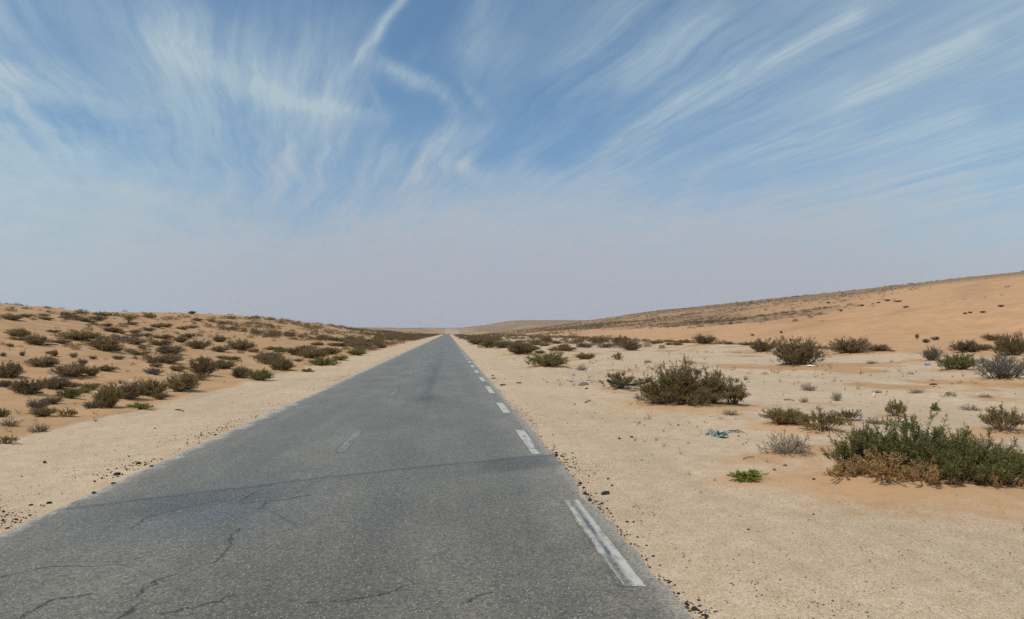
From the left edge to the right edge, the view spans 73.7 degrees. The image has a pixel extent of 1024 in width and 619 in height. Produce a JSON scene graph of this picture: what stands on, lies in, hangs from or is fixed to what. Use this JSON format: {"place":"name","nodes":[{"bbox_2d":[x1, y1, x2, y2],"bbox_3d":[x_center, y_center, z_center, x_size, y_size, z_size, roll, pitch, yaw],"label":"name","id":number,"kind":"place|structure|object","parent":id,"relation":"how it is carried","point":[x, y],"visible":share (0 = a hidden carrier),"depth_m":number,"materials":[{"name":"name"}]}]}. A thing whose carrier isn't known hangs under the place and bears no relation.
{"place":"outdoors","nodes":[
{"label":"outdoors","id":0,"kind":"place"},
{"bbox_2d":[0,334,691,618],"bbox_3d":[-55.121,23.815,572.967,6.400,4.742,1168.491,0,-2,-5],"label":"road","id":1,"kind":"structure","parent":0,"point":[433,479],"depth_m":7.01,"materials":[{"name":"asphalt"}]},
{"bbox_2d":[0,271,1023,618],"bbox_3d":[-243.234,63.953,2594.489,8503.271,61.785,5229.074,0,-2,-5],"label":"ground","id":2,"kind":"structure","parent":0,"point":[120,437],"depth_m":14.12,"materials":[{"name":"sand"}]},
{"bbox_2d":[0,407,11,416],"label":"green bush","id":3,"kind":"object","parent":2,"relation":"on","point":[3,413],"visible":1,"depth_m":16.57,"materials":[{"name":"green plant"}]},
{"bbox_2d":[0,380,13,386],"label":"grey shrub","id":4,"kind":"object","parent":2,"relation":"on","point":[4,384],"visible":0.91,"depth_m":22.45,"materials":[{"name":"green plant"}]},
{"bbox_2d":[0,434,18,443],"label":"thin shrub","id":5,"kind":"object","parent":2,"relation":"on","point":[4,439],"visible":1,"depth_m":12.97,"materials":[{"name":"brown plant"}]},
{"bbox_2d":[0,417,22,426],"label":"dead twig tuft","id":6,"kind":"object","parent":2,"relation":"on","point":[9,424],"visible":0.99,"depth_m":15.18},
{"bbox_2d":[1,314,24,319],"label":"brown shrub","id":7,"kind":"object","parent":2,"relation":"on","point":[15,317],"visible":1,"depth_m":61.09,"materials":[{"name":"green plant"}]},
{"bbox_2d":[0,360,28,377],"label":"brown shrub","id":8,"kind":"object","parent":2,"relation":"on","point":[10,369],"visible":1,"depth_m":26.07,"materials":[{"name":"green plant"}]},
{"bbox_2d":[4,335,26,340],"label":"brown shrub","id":9,"kind":"object","parent":2,"relation":"on","point":[15,338],"visible":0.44,"depth_m":44.96,"materials":[{"name":"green plant"}]},
{"bbox_2d":[3,327,33,336],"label":"olive shrub","id":10,"kind":"object","parent":2,"relation":"on","point":[20,332],"visible":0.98,"depth_m":48.07,"materials":[{"name":"green plant"}]},
{"bbox_2d":[6,377,48,393],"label":"brown shrub","id":11,"kind":"object","parent":2,"relation":"on","point":[22,386],"visible":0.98,"depth_m":20.57,"materials":[{"name":"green plant"}]},
{"bbox_2d":[23,333,49,344],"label":"brown shrub","id":12,"kind":"object","parent":2,"relation":"on","point":[40,340],"visible":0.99,"depth_m":43.56,"materials":[{"name":"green plant"}]},
{"bbox_2d":[25,397,51,408],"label":"grey shrub","id":13,"kind":"object","parent":2,"relation":"on","point":[39,404],"visible":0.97,"depth_m":17.87,"materials":[{"name":"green plant"}]},
{"bbox_2d":[27,423,49,432],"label":"dead twig tuft","id":14,"kind":"object","parent":2,"relation":"on","point":[42,428],"visible":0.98,"depth_m":14.59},
{"bbox_2d":[21,354,60,366],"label":"brown shrub","id":15,"kind":"object","parent":2,"relation":"on","point":[50,360],"visible":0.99,"depth_m":30.22,"materials":[{"name":"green plant"}]},
{"bbox_2d":[25,406,59,416],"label":"olive shrub","id":16,"kind":"object","parent":2,"relation":"on","point":[43,411],"visible":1,"depth_m":16.63,"materials":[{"name":"green plant"}]},
{"bbox_2d":[39,395,66,403],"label":"brown shrub","id":17,"kind":"object","parent":2,"relation":"on","point":[53,400],"visible":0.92,"depth_m":19.08,"materials":[{"name":"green plant"}]},
{"bbox_2d":[37,377,74,388],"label":"brown shrub","id":18,"kind":"object","parent":2,"relation":"on","point":[53,383],"visible":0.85,"depth_m":22.72,"materials":[{"name":"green plant"}]},
{"bbox_2d":[45,339,72,342],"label":"brown shrub","id":19,"kind":"object","parent":2,"relation":"on","point":[60,341],"visible":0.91,"depth_m":46.62,"materials":[{"name":"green plant"}]},
{"bbox_2d":[56,407,77,416],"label":"thin shrub","id":20,"kind":"object","parent":2,"relation":"on","point":[70,412],"visible":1,"depth_m":16.88,"materials":[{"name":"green plant"}]},
{"bbox_2d":[53,387,85,398],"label":"green bush","id":21,"kind":"object","parent":2,"relation":"on","point":[71,393],"visible":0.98,"depth_m":20.36,"materials":[{"name":"green plant"}]},
{"bbox_2d":[47,360,92,376],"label":"brown shrub","id":22,"kind":"object","parent":2,"relation":"on","point":[75,370],"visible":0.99,"depth_m":27.28,"materials":[{"name":"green plant"}]},
{"bbox_2d":[51,328,105,339],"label":"olive shrub","id":23,"kind":"object","parent":2,"relation":"on","point":[78,335],"visible":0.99,"depth_m":50.82,"materials":[{"name":"green plant"}]},
{"bbox_2d":[73,316,93,321],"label":"brown shrub","id":24,"kind":"object","parent":2,"relation":"on","point":[83,318],"visible":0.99,"depth_m":71.59,"materials":[{"name":"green plant"}]},
{"bbox_2d":[79,382,99,388],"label":"green bush","id":25,"kind":"object","parent":2,"relation":"on","point":[92,386],"visible":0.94,"depth_m":23.39,"materials":[{"name":"green plant"}]},
{"bbox_2d":[82,400,101,408],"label":"grey shrub","id":26,"kind":"object","parent":2,"relation":"on","point":[93,405],"visible":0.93,"depth_m":18.51,"materials":[{"name":"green plant"}]},
{"bbox_2d":[85,364,101,375],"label":"olive shrub","id":27,"kind":"object","parent":2,"relation":"on","point":[94,370],"visible":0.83,"depth_m":27.93,"materials":[{"name":"green plant"}]},
{"bbox_2d":[88,315,109,319],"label":"brown shrub","id":28,"kind":"object","parent":2,"relation":"on","point":[99,318],"visible":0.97,"depth_m":77.80,"materials":[{"name":"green plant"}]},
{"bbox_2d":[86,335,124,351],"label":"brown shrub","id":29,"kind":"object","parent":2,"relation":"on","point":[108,344],"visible":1,"depth_m":43.97,"materials":[{"name":"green plant"}]},
{"bbox_2d":[96,365,118,370],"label":"olive shrub","id":30,"kind":"object","parent":2,"relation":"on","point":[106,368],"visible":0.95,"depth_m":29.94,"materials":[{"name":"green plant"}]},
{"bbox_2d":[90,383,124,407],"bbox_3d":[-11.145,2.350,18.825,0.875,0.795,0.760,1,-2,-24],"label":"olive shrub","id":31,"kind":"object","parent":2,"relation":"on","point":[111,398],"visible":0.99,"depth_m":18.71,"materials":[{"name":"green plant"}]},
{"bbox_2d":[100,326,123,331],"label":"brown shrub","id":32,"kind":"object","parent":2,"relation":"on","point":[112,329],"visible":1,"depth_m":65.12,"materials":[{"name":"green plant"}]},
{"bbox_2d":[101,380,148,399],"bbox_3d":[-11.889,2.452,20.770,1.570,0.633,0.871,0,-2,5],"label":"brown shrub","id":33,"kind":"object","parent":2,"relation":"on","point":[131,391],"visible":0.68,"depth_m":20.75,"materials":[{"name":"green plant"}]},
{"bbox_2d":[109,334,142,340],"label":"grey shrub","id":34,"kind":"object","parent":2,"relation":"on","point":[118,336],"visible":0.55,"depth_m":53.38,"materials":[{"name":"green plant"}]},
{"bbox_2d":[120,337,148,343],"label":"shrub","id":35,"kind":"object","parent":2,"relation":"on","point":[133,341],"visible":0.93,"depth_m":52.72,"materials":[{"name":"plant"}]},
{"bbox_2d":[127,350,151,354],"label":"brown shrub","id":36,"kind":"object","parent":2,"relation":"on","point":[136,352],"visible":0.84,"depth_m":44.15,"materials":[{"name":"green plant"}]},
{"bbox_2d":[127,402,153,408],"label":"green plant","id":37,"kind":"object","parent":2,"relation":"on","point":[141,406],"visible":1,"depth_m":18.65,"materials":[{"name":"green plant"}]},
{"bbox_2d":[131,376,171,395],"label":"olive shrub","id":38,"kind":"object","parent":2,"relation":"on","point":[156,387],"visible":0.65,"depth_m":22.02,"materials":[{"name":"green plant"}]},
{"bbox_2d":[141,366,163,374],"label":"grey shrub","id":39,"kind":"object","parent":2,"relation":"on","point":[155,372],"visible":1,"depth_m":30.19,"materials":[{"name":"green plant"}]},
{"bbox_2d":[149,391,169,399],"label":"brown shrub","id":40,"kind":"object","parent":2,"relation":"on","point":[161,396],"visible":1,"depth_m":21.16,"materials":[{"name":"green plant"}]},
{"bbox_2d":[136,352,183,363],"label":"brown shrub","id":41,"kind":"object","parent":2,"relation":"on","point":[170,358],"visible":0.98,"depth_m":37.83,"materials":[{"name":"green plant"}]},
{"bbox_2d":[148,338,174,345],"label":"brown shrub","id":42,"kind":"object","parent":2,"relation":"on","point":[154,342],"visible":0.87,"depth_m":55.37,"materials":[{"name":"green plant"}]},
{"bbox_2d":[151,333,173,338],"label":"brown shrub","id":43,"kind":"object","parent":2,"relation":"on","point":[165,336],"visible":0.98,"depth_m":65.79,"materials":[{"name":"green plant"}]},
{"bbox_2d":[154,343,185,353],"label":"brown shrub","id":44,"kind":"object","parent":2,"relation":"on","point":[171,349],"visible":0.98,"depth_m":46.81,"materials":[{"name":"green plant"}]},
{"bbox_2d":[169,364,188,370],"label":"olive shrub","id":45,"kind":"object","parent":2,"relation":"on","point":[179,367],"visible":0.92,"depth_m":34.03,"materials":[{"name":"green plant"}]},
{"bbox_2d":[173,335,186,342],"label":"brown shrub","id":46,"kind":"object","parent":2,"relation":"on","point":[181,339],"visible":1,"depth_m":65.26,"materials":[{"name":"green plant"}]},
{"bbox_2d":[163,372,202,391],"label":"olive shrub","id":47,"kind":"object","parent":2,"relation":"on","point":[187,383],"visible":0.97,"depth_m":23.61,"materials":[{"name":"green plant"}]},
{"bbox_2d":[177,372,211,379],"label":"brown shrub","id":48,"kind":"object","parent":2,"relation":"on","point":[205,376],"visible":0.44,"depth_m":28.84,"materials":[{"name":"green plant"}]},
{"bbox_2d":[182,355,218,374],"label":"brown shrub","id":49,"kind":"object","parent":2,"relation":"on","point":[203,366],"visible":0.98,"depth_m":31.43,"materials":[{"name":"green plant"}]},
{"bbox_2d":[186,338,214,348],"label":"brown shrub","id":50,"kind":"object","parent":2,"relation":"on","point":[195,344],"visible":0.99,"depth_m":56.70,"materials":[{"name":"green plant"}]},
{"bbox_2d":[212,335,226,341],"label":"brown shrub","id":51,"kind":"object","parent":2,"relation":"on","point":[219,339],"visible":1,"depth_m":74.11,"materials":[{"name":"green plant"}]},
{"bbox_2d":[210,345,233,351],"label":"brown shrub","id":52,"kind":"object","parent":2,"relation":"on","point":[219,348],"visible":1,"depth_m":54.41,"materials":[{"name":"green plant"}]},
{"bbox_2d":[211,358,235,368],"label":"olive shrub","id":53,"kind":"object","parent":2,"relation":"on","point":[221,364],"visible":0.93,"depth_m":36.87,"materials":[{"name":"green plant"}]},
{"bbox_2d":[220,337,257,349],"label":"brown shrub","id":54,"kind":"object","parent":2,"relation":"on","point":[240,345],"visible":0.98,"depth_m":60.31,"materials":[{"name":"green plant"}]},
{"bbox_2d":[229,364,253,377],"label":"brown shrub","id":55,"kind":"object","parent":2,"relation":"on","point":[237,373],"visible":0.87,"depth_m":30.73,"materials":[{"name":"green plant"}]},
{"bbox_2d":[241,367,274,379],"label":"green bush","id":56,"kind":"object","parent":2,"relation":"on","point":[261,375],"visible":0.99,"depth_m":29.38,"materials":[{"name":"green plant"}]},
{"bbox_2d":[257,357,277,364],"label":"green bush","id":57,"kind":"object","parent":2,"relation":"on","point":[266,360],"visible":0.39,"depth_m":42.64,"materials":[{"name":"green plant"}]},
{"bbox_2d":[251,351,285,361],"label":"brown shrub","id":58,"kind":"object","parent":2,"relation":"on","point":[264,356],"visible":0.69,"depth_m":44.15,"materials":[{"name":"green plant"}]},
{"bbox_2d":[265,356,295,369],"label":"olive shrub","id":59,"kind":"object","parent":2,"relation":"on","point":[283,363],"visible":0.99,"depth_m":36.93,"materials":[{"name":"green plant"}]},
{"bbox_2d":[282,344,307,354],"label":"brown shrub","id":60,"kind":"object","parent":2,"relation":"on","point":[296,350],"visible":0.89,"depth_m":56.61,"materials":[{"name":"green plant"}]},
{"bbox_2d":[293,347,329,357],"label":"olive shrub","id":61,"kind":"object","parent":2,"relation":"on","point":[312,353],"visible":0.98,"depth_m":52.14,"materials":[{"name":"green plant"}]},
{"bbox_2d":[305,356,340,365],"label":"green bush","id":62,"kind":"object","parent":2,"relation":"on","point":[321,361],"visible":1,"depth_m":42.45,"materials":[{"name":"green plant"}]},
{"bbox_2d":[318,346,343,353],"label":"brown shrub","id":63,"kind":"object","parent":2,"relation":"on","point":[333,350],"visible":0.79,"depth_m":62.28,"materials":[{"name":"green plant"}]},
{"bbox_2d":[331,354,348,359],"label":"green bush","id":64,"kind":"object","parent":2,"relation":"on","point":[341,357],"visible":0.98,"depth_m":50.58,"materials":[{"name":"green plant"}]},
{"bbox_2d":[346,348,366,354],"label":"green bush","id":65,"kind":"object","parent":2,"relation":"on","point":[353,351],"visible":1,"depth_m":61.45,"materials":[{"name":"green plant"}]},
{"bbox_2d":[467,338,486,343],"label":"brown shrub","id":66,"kind":"object","parent":2,"relation":"on","point":[474,341],"visible":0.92,"depth_m":113.23,"materials":[{"name":"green plant"}]},
{"bbox_2d":[481,338,496,347],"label":"green bush","id":67,"kind":"object","parent":2,"relation":"on","point":[486,344],"visible":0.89,"depth_m":87.56,"materials":[{"name":"green plant"}]},
{"bbox_2d":[490,341,511,347],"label":"brown shrub","id":68,"kind":"object","parent":2,"relation":"on","point":[501,345],"visible":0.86,"depth_m":86.12,"materials":[{"name":"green plant"}]},
{"bbox_2d":[0,271,1022,405],"bbox_3d":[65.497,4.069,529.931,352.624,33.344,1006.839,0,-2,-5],"label":"scrub","id":69,"kind":"object","parent":2,"relation":"on","point":[403,336],"visible":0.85,"depth_m":164.61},
{"bbox_2d":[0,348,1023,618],"bbox_3d":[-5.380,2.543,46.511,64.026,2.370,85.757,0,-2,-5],"label":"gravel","id":70,"kind":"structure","parent":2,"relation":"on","point":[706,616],"depth_m":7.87,"materials":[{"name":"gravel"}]},
{"bbox_2d":[3,336,1023,528],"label":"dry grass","id":71,"kind":"structure","parent":2,"relation":"on","point":[648,398],"depth_m":26.30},
{"bbox_2d":[506,340,537,353],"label":"brown shrub","id":72,"kind":"object","parent":2,"relation":"on","point":[519,348],"visible":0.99,"depth_m":60.59,"materials":[{"name":"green plant"}]},
{"bbox_2d":[524,350,571,366],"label":"green bush","id":73,"kind":"object","parent":2,"relation":"on","point":[550,359],"visible":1,"depth_m":39.02,"materials":[{"name":"green plant"}]},
{"bbox_2d":[547,346,577,350],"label":"brown shrub","id":74,"kind":"object","parent":2,"relation":"on","point":[566,348],"visible":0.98,"depth_m":69.65,"materials":[{"name":"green plant"}]},
{"bbox_2d":[572,352,595,358],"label":"olive shrub","id":75,"kind":"object","parent":2,"relation":"on","point":[585,356],"visible":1,"depth_m":49.67,"materials":[{"name":"green plant"}]},
{"bbox_2d":[586,335,611,342],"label":"olive shrub","id":76,"kind":"object","parent":2,"relation":"on","point":[599,339],"visible":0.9,"depth_m":109.01,"materials":[{"name":"green plant"}]},
{"bbox_2d":[598,371,641,388],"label":"thin shrub","id":77,"kind":"object","parent":2,"relation":"on","point":[617,378],"visible":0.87,"depth_m":23.97,"materials":[{"name":"green plant"}]},
{"bbox_2d":[606,377,650,385],"bbox_3d":[3.980,2.443,23.142,1.586,0.273,0.166,0,-2,-5],"label":"rubber strip","id":78,"kind":"object","parent":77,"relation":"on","point":[624,384],"visible":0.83,"depth_m":23.08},
{"bbox_2d":[611,334,630,343],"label":"brown shrub","id":79,"kind":"object","parent":2,"relation":"on","point":[619,339],"visible":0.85,"depth_m":97.58,"materials":[{"name":"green plant"}]},
{"bbox_2d":[619,339,641,349],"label":"brown shrub","id":80,"kind":"object","parent":2,"relation":"on","point":[628,345],"visible":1,"depth_m":68.97,"materials":[{"name":"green plant"}]},
{"bbox_2d":[631,355,750,405],"bbox_3d":[4.916,1.923,18.673,3.055,1.400,2.317,2,-3,-39],"label":"olive shrub","id":81,"kind":"object","parent":2,"relation":"on","point":[679,386],"visible":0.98,"depth_m":18.48,"materials":[{"name":"green plant"}]},
{"bbox_2d":[692,333,719,343],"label":"brown shrub","id":82,"kind":"object","parent":2,"relation":"on","point":[701,339],"visible":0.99,"depth_m":78.58,"materials":[{"name":"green plant"}]},
{"bbox_2d":[705,429,727,437],"bbox_3d":[4.078,2.454,13.612,0.492,0.166,0.475,0,-2,11],"label":"crumpled cloth","id":83,"kind":"object","parent":2,"relation":"on","point":[715,433],"visible":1,"depth_m":13.52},
{"bbox_2d":[726,469,767,481],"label":"green plant","id":84,"kind":"object","parent":2,"relation":"on","point":[752,475],"visible":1,"depth_m":9.33,"materials":[{"name":"green plant"}]},
{"bbox_2d":[748,337,777,351],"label":"brown shrub","id":85,"kind":"object","parent":2,"relation":"on","point":[760,346],"visible":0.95,"depth_m":55.43,"materials":[{"name":"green plant"}]},
{"bbox_2d":[758,404,813,424],"bbox_3d":[5.879,2.262,14.601,1.172,0.457,1.036,-1,-2,17],"label":"olive shrub","id":86,"kind":"object","parent":2,"relation":"on","point":[779,416],"visible":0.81,"depth_m":14.54,"materials":[{"name":"green plant"}]},
{"bbox_2d":[757,429,815,456],"bbox_3d":[4.591,2.243,11.539,0.966,0.461,0.912,0,-2,14],"label":"dead twig tuft","id":87,"kind":"object","parent":2,"relation":"on","point":[796,441],"visible":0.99,"depth_m":11.50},
{"bbox_2d":[766,335,831,364],"bbox_3d":[15.204,2.169,36.224,3.343,1.788,2.578,1,-2,-31],"label":"brown shrub","id":88,"kind":"object","parent":2,"relation":"on","point":[799,353],"visible":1,"depth_m":36.11,"materials":[{"name":"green plant"}]},
{"bbox_2d":[801,382,817,390],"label":"dead twig tuft","id":89,"kind":"object","parent":2,"relation":"on","point":[806,388],"visible":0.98,"depth_m":23.16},
{"bbox_2d":[794,405,854,431],"bbox_3d":[6.103,2.166,13.621,1.030,0.547,0.905,0,-2,-8],"label":"thin shrub","id":90,"kind":"object","parent":2,"relation":"on","point":[823,421],"visible":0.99,"depth_m":13.52,"materials":[{"name":"green plant"}]},
{"bbox_2d":[829,391,842,400],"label":"dead twig tuft","id":91,"kind":"object","parent":2,"relation":"on","point":[837,397],"visible":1,"depth_m":19.86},
{"bbox_2d":[833,408,862,420],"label":"thin shrub","id":92,"kind":"object","parent":2,"relation":"on","point":[846,414],"visible":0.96,"depth_m":15.37,"materials":[{"name":"brown plant"}]},
{"bbox_2d":[819,334,881,352],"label":"brown shrub","id":93,"kind":"object","parent":2,"relation":"on","point":[843,346],"visible":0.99,"depth_m":46.03,"materials":[{"name":"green plant"}]},
{"bbox_2d":[869,417,886,423],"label":"dead twig tuft","id":94,"kind":"object","parent":2,"relation":"on","point":[877,421],"visible":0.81,"depth_m":15.01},
{"bbox_2d":[869,343,893,350],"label":"brown shrub","id":95,"kind":"object","parent":2,"relation":"on","point":[884,347],"visible":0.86,"depth_m":46.46,"materials":[{"name":"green plant"}]},
{"bbox_2d":[884,397,906,415],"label":"thin shrub","id":96,"kind":"object","parent":2,"relation":"on","point":[893,407],"visible":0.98,"depth_m":16.02,"materials":[{"name":"brown plant"}]},
{"bbox_2d":[820,406,1023,486],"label":"green bush","id":97,"kind":"object","parent":2,"relation":"on","point":[934,456],"visible":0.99,"depth_m":8.95,"materials":[{"name":"green plant"}]},
{"bbox_2d":[920,344,943,359],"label":"grey shrub","id":98,"kind":"object","parent":2,"relation":"on","point":[933,354],"visible":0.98,"depth_m":36.70,"materials":[{"name":"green plant"}]},
{"bbox_2d":[930,402,940,410],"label":"green plant","id":99,"kind":"object","parent":2,"relation":"on","point":[934,407],"visible":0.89,"depth_m":17.22,"materials":[{"name":"green plant"}]},
{"bbox_2d":[934,350,981,369],"bbox_3d":[19.964,2.282,30.527,2.440,0.937,1.432,1,-2,-24],"label":"green bush","id":100,"kind":"object","parent":2,"relation":"on","point":[960,362],"visible":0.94,"depth_m":30.38,"materials":[{"name":"green plant"}]},
{"bbox_2d":[945,339,984,351],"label":"brown shrub","id":101,"kind":"object","parent":2,"relation":"on","point":[970,346],"visible":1,"depth_m":57.62,"materials":[{"name":"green plant"}]},
{"bbox_2d":[960,403,981,410],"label":"dead twig tuft","id":102,"kind":"object","parent":2,"relation":"on","point":[969,407],"visible":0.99,"depth_m":17.25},
{"bbox_2d":[981,333,1005,340],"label":"brown shrub","id":103,"kind":"object","parent":2,"relation":"on","point":[990,337],"visible":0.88,"depth_m":77.71,"materials":[{"name":"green plant"}]},
{"bbox_2d":[967,351,1023,378],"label":"grey shrub","id":104,"kind":"object","parent":2,"relation":"on","point":[1002,369],"visible":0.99,"depth_m":25.79,"materials":[{"name":"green plant"}]},
{"bbox_2d":[976,401,1023,431],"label":"thin shrub","id":105,"kind":"object","parent":2,"relation":"on","point":[1001,415],"visible":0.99,"depth_m":13.28,"materials":[{"name":"green plant"}]},
{"bbox_2d":[988,329,1023,355],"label":"olive shrub","id":106,"kind":"object","parent":2,"relation":"on","point":[1014,346],"visible":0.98,"depth_m":37.19,"materials":[{"name":"green plant"}]},
{"bbox_2d":[0,0,1023,327],"label":"sky","id":107,"kind":"structure","parent":0,"point":[347,163],"materials":[{"name":"blue"}]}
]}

